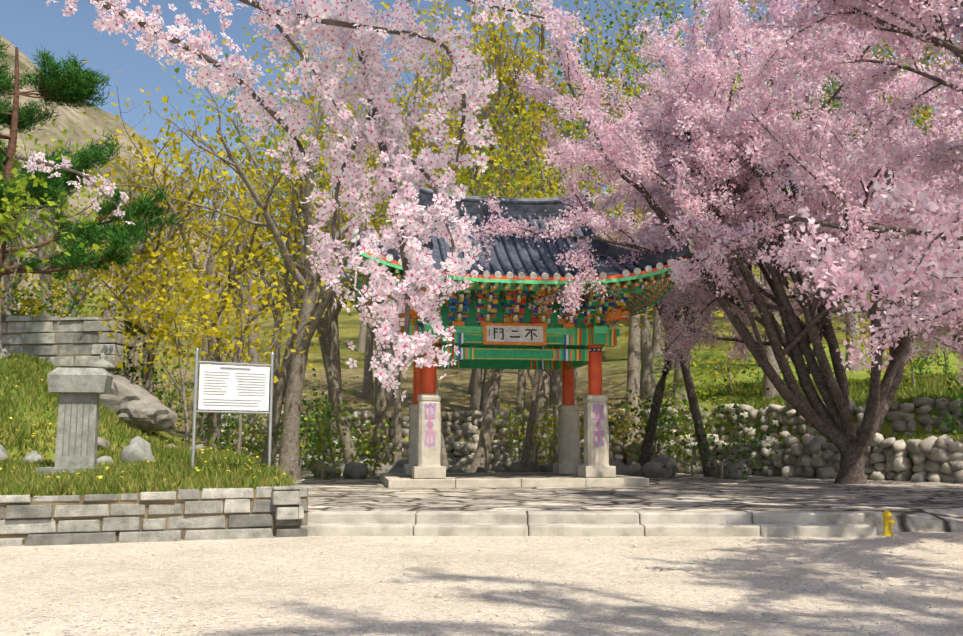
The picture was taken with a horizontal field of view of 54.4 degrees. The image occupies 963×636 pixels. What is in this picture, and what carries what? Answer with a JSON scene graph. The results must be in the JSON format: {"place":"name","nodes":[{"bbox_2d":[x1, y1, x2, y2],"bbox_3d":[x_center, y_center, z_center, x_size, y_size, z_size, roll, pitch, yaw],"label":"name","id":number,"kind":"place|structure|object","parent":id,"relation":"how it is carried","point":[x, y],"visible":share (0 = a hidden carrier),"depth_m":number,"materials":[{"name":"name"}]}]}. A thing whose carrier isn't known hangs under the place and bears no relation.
{"place":"outdoors","nodes":[
{"label":"outdoors","id":0,"kind":"place"},
{"bbox_2d":[109,320,171,370],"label":"terrace","id":1,"kind":"structure","parent":0,"point":[130,324],"depth_m":28.56,"materials":[{"name":"green plant"}]},
{"bbox_2d":[0,350,295,496],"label":"grass","id":2,"kind":"structure","parent":0,"point":[176,439],"depth_m":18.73,"materials":[{"name":"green plant"}]},
{"bbox_2d":[1,314,124,367],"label":"terrace wall","id":3,"kind":"structure","parent":2,"relation":"on","point":[68,342],"depth_m":24.26,"materials":[{"name":"stone"}]},
{"bbox_2d":[36,368,112,475],"bbox_3d":[-7.010,1.838,16.268,1.100,1.930,0.620,1,-8,-9],"label":"stone stele","id":4,"kind":"object","parent":2,"relation":"on","point":[79,390],"visible":0.85,"depth_m":16.16,"materials":[{"name":"grey stone"}]},
{"bbox_2d":[0,436,155,464],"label":"rocks","id":5,"kind":"object","parent":2,"relation":"on","point":[137,448],"visible":0.44,"depth_m":17.77,"materials":[{"name":"stone"}]},
{"bbox_2d":[0,47,169,282],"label":"pine trunk branches","id":6,"kind":"object","parent":2,"relation":"on","point":[11,152],"visible":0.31,"depth_m":24.88,"materials":[{"name":"brown plant"}]},
{"bbox_2d":[0,39,185,281],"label":"pine foliage","id":7,"kind":"object","parent":6,"relation":"on","point":[81,79],"visible":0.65,"depth_m":25.52,"materials":[{"name":"green plant"}]},
{"bbox_2d":[89,353,115,374],"bbox_3d":[-9.479,1.462,23.384,0.620,1.170,0.620,2,-8,-12],"label":"stone finial","id":8,"kind":"object","parent":2,"relation":"on","point":[104,363],"visible":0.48,"depth_m":23.28,"materials":[{"name":"grey stone"}]},
{"bbox_2d":[99,375,160,414],"bbox_3d":[-8.396,1.809,21.333,1.355,1.052,2.039,-5,-9,31],"label":"boulder","id":9,"kind":"object","parent":2,"relation":"on","point":[123,390],"visible":0.33,"depth_m":20.99,"materials":[{"name":"grey stone"}]},
{"bbox_2d":[0,362,291,481],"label":"yellow flowers","id":10,"kind":"object","parent":2,"relation":"on","point":[99,477],"visible":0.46,"depth_m":16.16,"materials":[{"name":"plant"}]},
{"bbox_2d":[118,399,176,430],"bbox_3d":[-7.470,2.177,20.966,0.999,0.696,1.362,1,-7,15],"label":"boulder","id":11,"kind":"object","parent":2,"relation":"on","point":[147,415],"visible":0.92,"depth_m":20.62,"materials":[{"name":"grey stone"}]},
{"bbox_2d":[191,348,273,470],"bbox_3d":[-4.325,1.789,16.328,1.439,2.470,0.066,5,-9,-35],"label":"information sign","id":12,"kind":"object","parent":2,"relation":"on","point":[229,386],"visible":0.94,"depth_m":16.37,"materials":[{"name":"silver metal"}]},
{"bbox_2d":[271,482,303,522],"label":"stone blocks","id":13,"kind":"structure","parent":2,"relation":"on","point":[293,497],"depth_m":13.60,"materials":[{"name":"stone"}]},
{"bbox_2d":[163,429,198,437],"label":"hillside ground","id":14,"kind":"structure","parent":0,"point":[179,434],"depth_m":40.03,"materials":[{"name":"green plant"}]},
{"bbox_2d":[16,0,544,367],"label":"cherry branches","id":15,"kind":"object","parent":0,"point":[272,113],"visible":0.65,"depth_m":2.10,"materials":[{"name":"brown plant"}]},
{"bbox_2d":[25,0,535,395],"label":"cherry flower centres","id":16,"kind":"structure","parent":15,"relation":"attached to","point":[392,132],"depth_m":2.10,"materials":[{"name":"pink plant"}]},
{"bbox_2d":[24,0,552,401],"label":"cherry blossoms","id":17,"kind":"object","parent":15,"relation":"attached to","point":[318,8],"visible":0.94,"depth_m":2.10,"materials":[{"name":"pink plant"}]},
{"bbox_2d":[0,35,870,312],"bbox_3d":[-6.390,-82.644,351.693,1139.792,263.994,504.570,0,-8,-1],"label":"mountain terrain","id":18,"kind":"structure","parent":0,"point":[89,122],"depth_m":489.82,"materials":[{"name":"beige stone"}]},
{"bbox_2d":[0,0,961,346],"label":"tree foliage","id":19,"kind":"object","parent":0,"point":[522,118],"visible":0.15,"depth_m":46.69,"materials":[{"name":"yellow plant"}]},
{"bbox_2d":[0,511,962,635],"bbox_3d":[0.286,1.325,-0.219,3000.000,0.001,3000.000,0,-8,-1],"label":"ground","id":20,"kind":"structure","parent":0,"point":[454,573],"depth_m":8.87,"materials":[{"name":"beige sand"}]},
{"bbox_2d":[0,485,307,546],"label":"retaining wall","id":21,"kind":"structure","parent":20,"relation":"on","point":[219,513],"depth_m":13.02,"materials":[{"name":"stone"}]},
{"bbox_2d":[0,0,812,479],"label":"leaves","id":22,"kind":"object","parent":20,"relation":"on","point":[4,220],"visible":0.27,"depth_m":32.08,"materials":[{"name":"green plant"}]},
{"bbox_2d":[0,477,962,635],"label":"fallen petals","id":23,"kind":"object","parent":20,"relation":"on","point":[523,593],"visible":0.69,"depth_m":7.99,"materials":[{"name":"pink plant"}]},
{"bbox_2d":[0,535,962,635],"bbox_3d":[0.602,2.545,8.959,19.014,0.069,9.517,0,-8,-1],"label":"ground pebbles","id":24,"kind":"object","parent":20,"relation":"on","point":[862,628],"visible":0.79,"depth_m":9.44,"materials":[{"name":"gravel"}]},
{"bbox_2d":[1,0,962,464],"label":"tree foliage","id":25,"kind":"object","parent":20,"relation":"on","point":[179,264],"visible":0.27,"depth_m":31.30,"materials":[{"name":"yellow plant"}]},
{"bbox_2d":[1,0,962,479],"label":"tree foliage","id":26,"kind":"object","parent":20,"relation":"on","point":[329,410],"visible":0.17,"depth_m":33.81,"materials":[{"name":"green plant"}]},
{"bbox_2d":[299,511,876,536],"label":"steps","id":27,"kind":"structure","parent":20,"relation":"on","point":[629,523],"depth_m":14.06,"materials":[{"name":"stone"}]},
{"bbox_2d":[275,470,962,531],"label":"platform paving","id":28,"kind":"structure","parent":20,"relation":"on","point":[367,493],"depth_m":18.25,"materials":[{"name":"grey stone"}]},
{"bbox_2d":[379,472,648,487],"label":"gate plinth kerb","id":29,"kind":"structure","parent":28,"relation":"on","point":[389,480],"depth_m":22.61,"materials":[{"name":"stone"}]},
{"bbox_2d":[393,473,625,478],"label":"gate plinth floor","id":30,"kind":"structure","parent":29,"relation":"on","point":[495,475],"depth_m":24.50,"materials":[{"name":"beige stone"}]},
{"bbox_2d":[404,394,615,477],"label":"stone column bases","id":31,"kind":"object","parent":30,"relation":"on","point":[424,461],"visible":0.94,"depth_m":23.79,"materials":[{"name":"beige stone"}]},
{"bbox_2d":[413,343,601,404],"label":"gate columns","id":32,"kind":"structure","parent":31,"relation":"on","point":[424,379],"depth_m":24.14,"materials":[{"name":"red wood"}]},
{"bbox_2d":[402,323,619,369],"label":"gate beams","id":33,"kind":"structure","parent":32,"relation":"on","point":[570,346],"depth_m":24.06,"materials":[{"name":"green wood"}]},
{"bbox_2d":[395,305,630,335],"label":"gate dragon heads","id":34,"kind":"object","parent":33,"relation":"attached to","point":[616,315],"visible":0.35,"depth_m":23.95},
{"bbox_2d":[483,323,546,345],"bbox_3d":[0.846,0.411,23.814,1.620,0.562,0.127,1,-8,-9],"label":"signboard","id":35,"kind":"object","parent":33,"relation":"attached to","point":[512,334],"visible":1,"depth_m":23.78},
{"bbox_2d":[424,402,604,447],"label":"carved inscriptions","id":36,"kind":"object","parent":31,"relation":"attached to","point":[598,424],"visible":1,"depth_m":23.21,"materials":[{"name":"paint"}]},
{"bbox_2d":[882,510,894,535],"bbox_3d":[5.967,3.009,13.728,0.146,0.370,0.190,3,-8,-24],"label":"fire hydrant","id":37,"kind":"object","parent":20,"relation":"on","point":[887,521],"visible":1,"depth_m":13.70,"materials":[{"name":"yellow metal"}]},
{"bbox_2d":[0,0,962,276],"label":"sky","id":38,"kind":"structure","parent":0,"point":[26,24],"materials":[{"name":"blue"}]},
{"bbox_2d":[20,253,947,370],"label":"hillside ground","id":39,"kind":"structure","parent":0,"point":[348,328],"depth_m":82.36,"materials":[{"name":"green plant"}]},
{"bbox_2d":[0,0,962,479],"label":"tree branches","id":40,"kind":"object","parent":39,"relation":"on","point":[482,392],"visible":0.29,"depth_m":35.35,"materials":[{"name":"brown plant"}]},
{"bbox_2d":[358,213,663,276],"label":"tiled roof","id":41,"kind":"structure","parent":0,"point":[609,270],"depth_m":23.97,"materials":[{"name":"grey tile"}]},
{"bbox_2d":[353,213,673,302],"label":"roof tiles","id":42,"kind":"object","parent":41,"relation":"on","point":[536,263],"visible":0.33,"depth_m":23.56,"materials":[{"name":"tile"}]},
{"bbox_2d":[348,185,694,290],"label":"gate roof ridges","id":43,"kind":"object","parent":41,"relation":"on","point":[523,207],"visible":0.42,"depth_m":25.62,"materials":[{"name":"grey tile"}]},
{"bbox_2d":[384,271,649,327],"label":"brackets","id":44,"kind":"object","parent":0,"point":[631,288],"visible":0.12,"depth_m":23.93,"materials":[{"name":"wood"}]},
{"bbox_2d":[355,255,685,313],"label":"roof rafters","id":45,"kind":"object","parent":44,"relation":"on","point":[657,284],"visible":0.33,"depth_m":23.17,"materials":[{"name":"green wood"}]},
{"bbox_2d":[354,249,687,306],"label":"gate eave fascia","id":46,"kind":"structure","parent":45,"relation":"attached to","point":[549,280],"depth_m":22.34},
{"bbox_2d":[110,343,962,420],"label":"upper terrace ground","id":47,"kind":"structure","parent":0,"point":[453,388],"depth_m":51.57,"materials":[{"name":"green plant"}]},
{"bbox_2d":[171,410,962,477],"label":"lower terrace ground","id":48,"kind":"structure","parent":0,"point":[886,425],"depth_m":37.93,"materials":[{"name":"plant"}]},
{"bbox_2d":[0,346,748,478],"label":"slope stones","id":49,"kind":"object","parent":48,"relation":"on","point":[653,468],"visible":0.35,"depth_m":28.56,"materials":[{"name":"grey stone"}]},
{"bbox_2d":[200,433,962,482],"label":"rubble wall","id":50,"kind":"structure","parent":48,"relation":"on","point":[938,459],"depth_m":29.30,"materials":[{"name":"stone"}]},
{"bbox_2d":[221,397,962,441],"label":"rubble wall","id":51,"kind":"structure","parent":48,"relation":"on","point":[896,414],"depth_m":34.96,"materials":[{"name":"stone"}]},
{"bbox_2d":[431,0,962,483],"bbox_3d":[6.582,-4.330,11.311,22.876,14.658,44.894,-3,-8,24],"label":"cherry","id":52,"kind":"object","parent":48,"relation":"on","point":[686,181],"depth_m":22.20,"materials":[{"name":"pink plant"}]},
{"bbox_2d":[694,370,962,443],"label":"grass","id":53,"kind":"structure","parent":48,"relation":"on","point":[929,387],"depth_m":35.10,"materials":[{"name":"green plant"}]}
]}

